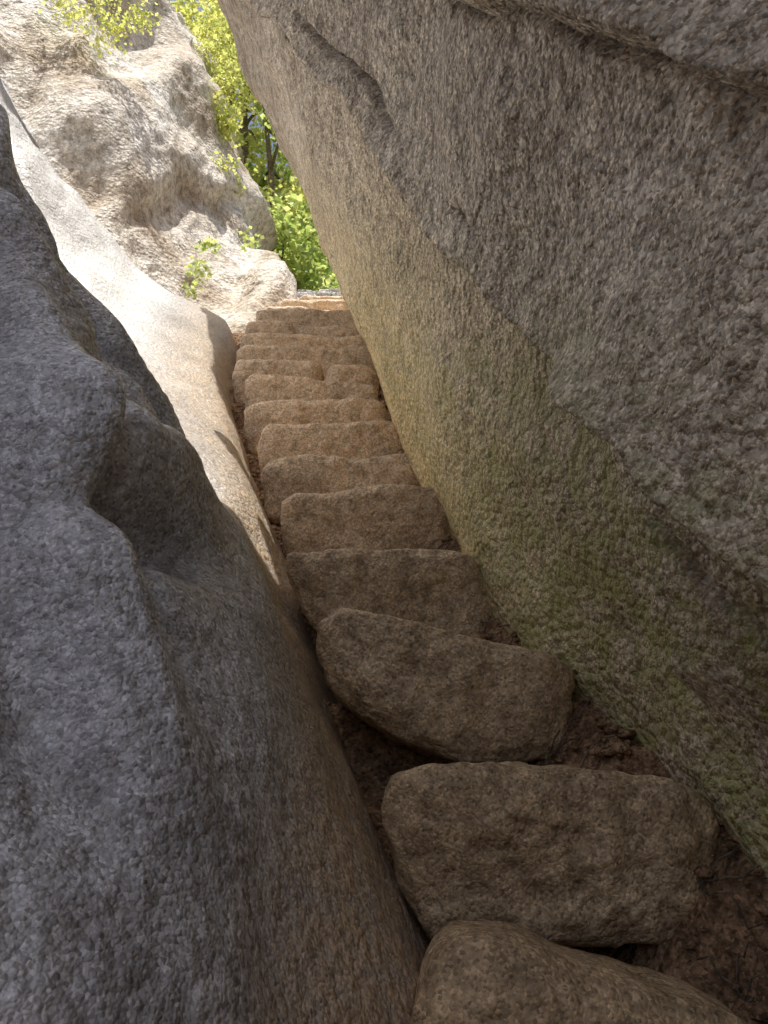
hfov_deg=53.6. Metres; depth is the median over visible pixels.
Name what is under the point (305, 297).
stone step
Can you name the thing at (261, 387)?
stone step
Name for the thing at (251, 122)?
sky
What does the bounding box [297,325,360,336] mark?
stone step
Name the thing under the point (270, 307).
stone step
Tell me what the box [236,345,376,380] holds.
stone step
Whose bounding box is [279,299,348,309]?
stone step
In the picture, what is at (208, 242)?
fern plant
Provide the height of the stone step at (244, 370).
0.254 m
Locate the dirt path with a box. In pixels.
[229,333,767,1007]
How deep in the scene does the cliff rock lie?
6.81 m
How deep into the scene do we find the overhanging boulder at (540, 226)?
1.16 m
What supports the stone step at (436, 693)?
on the dirt path
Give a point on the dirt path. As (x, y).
(377, 759)
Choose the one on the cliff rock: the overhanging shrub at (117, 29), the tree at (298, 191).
the overhanging shrub at (117, 29)
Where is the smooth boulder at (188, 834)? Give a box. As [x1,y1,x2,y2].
[0,78,430,1023]
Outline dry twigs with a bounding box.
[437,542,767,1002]
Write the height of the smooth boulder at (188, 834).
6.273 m
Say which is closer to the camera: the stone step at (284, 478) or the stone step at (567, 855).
the stone step at (567, 855)
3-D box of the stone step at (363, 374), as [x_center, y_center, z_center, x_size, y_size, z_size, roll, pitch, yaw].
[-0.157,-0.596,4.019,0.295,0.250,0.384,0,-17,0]
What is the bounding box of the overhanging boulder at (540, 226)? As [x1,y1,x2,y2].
[218,0,767,884]
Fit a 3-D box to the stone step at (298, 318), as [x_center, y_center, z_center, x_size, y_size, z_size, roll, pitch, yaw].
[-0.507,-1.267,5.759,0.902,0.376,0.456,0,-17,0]
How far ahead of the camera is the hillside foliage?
22.29 m
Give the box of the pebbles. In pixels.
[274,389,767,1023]
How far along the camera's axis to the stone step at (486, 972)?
0.83 m
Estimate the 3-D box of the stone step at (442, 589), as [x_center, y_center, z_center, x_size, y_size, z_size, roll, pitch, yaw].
[0.014,0.250,1.879,0.496,0.281,0.327,0,-17,0]
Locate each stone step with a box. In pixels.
[232,359,323,403]
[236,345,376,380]
[240,333,366,348]
[243,398,388,455]
[244,374,378,408]
[245,320,295,333]
[256,308,355,333]
[256,420,402,488]
[262,453,419,523]
[263,306,307,309]
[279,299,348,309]
[280,484,450,554]
[286,548,491,637]
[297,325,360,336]
[299,295,342,299]
[316,608,574,762]
[325,364,378,391]
[381,761,719,947]
[411,920,748,1023]
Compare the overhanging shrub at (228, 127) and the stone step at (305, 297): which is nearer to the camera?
the stone step at (305, 297)
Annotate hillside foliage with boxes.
[293,254,337,288]
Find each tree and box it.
[169,0,332,275]
[188,0,319,290]
[248,97,339,291]
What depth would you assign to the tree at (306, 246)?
9.83 m
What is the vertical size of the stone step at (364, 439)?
0.287 m
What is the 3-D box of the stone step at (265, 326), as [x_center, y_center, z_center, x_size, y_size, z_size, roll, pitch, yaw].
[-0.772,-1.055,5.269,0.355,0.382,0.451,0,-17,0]
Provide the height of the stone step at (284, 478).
0.251 m
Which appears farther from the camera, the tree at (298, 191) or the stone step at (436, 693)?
the tree at (298, 191)
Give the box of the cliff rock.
[0,0,297,332]
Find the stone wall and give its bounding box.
[297,289,341,299]
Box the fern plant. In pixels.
[181,226,263,300]
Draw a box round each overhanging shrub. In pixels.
[37,0,160,60]
[187,0,266,194]
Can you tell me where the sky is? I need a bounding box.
[170,0,298,204]
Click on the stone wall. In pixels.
(327, 292)
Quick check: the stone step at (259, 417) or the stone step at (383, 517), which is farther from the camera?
the stone step at (259, 417)
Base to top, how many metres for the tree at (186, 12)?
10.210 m
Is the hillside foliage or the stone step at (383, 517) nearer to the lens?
the stone step at (383, 517)
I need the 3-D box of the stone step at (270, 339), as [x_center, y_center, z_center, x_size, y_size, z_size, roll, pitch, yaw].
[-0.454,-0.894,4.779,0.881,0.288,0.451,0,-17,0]

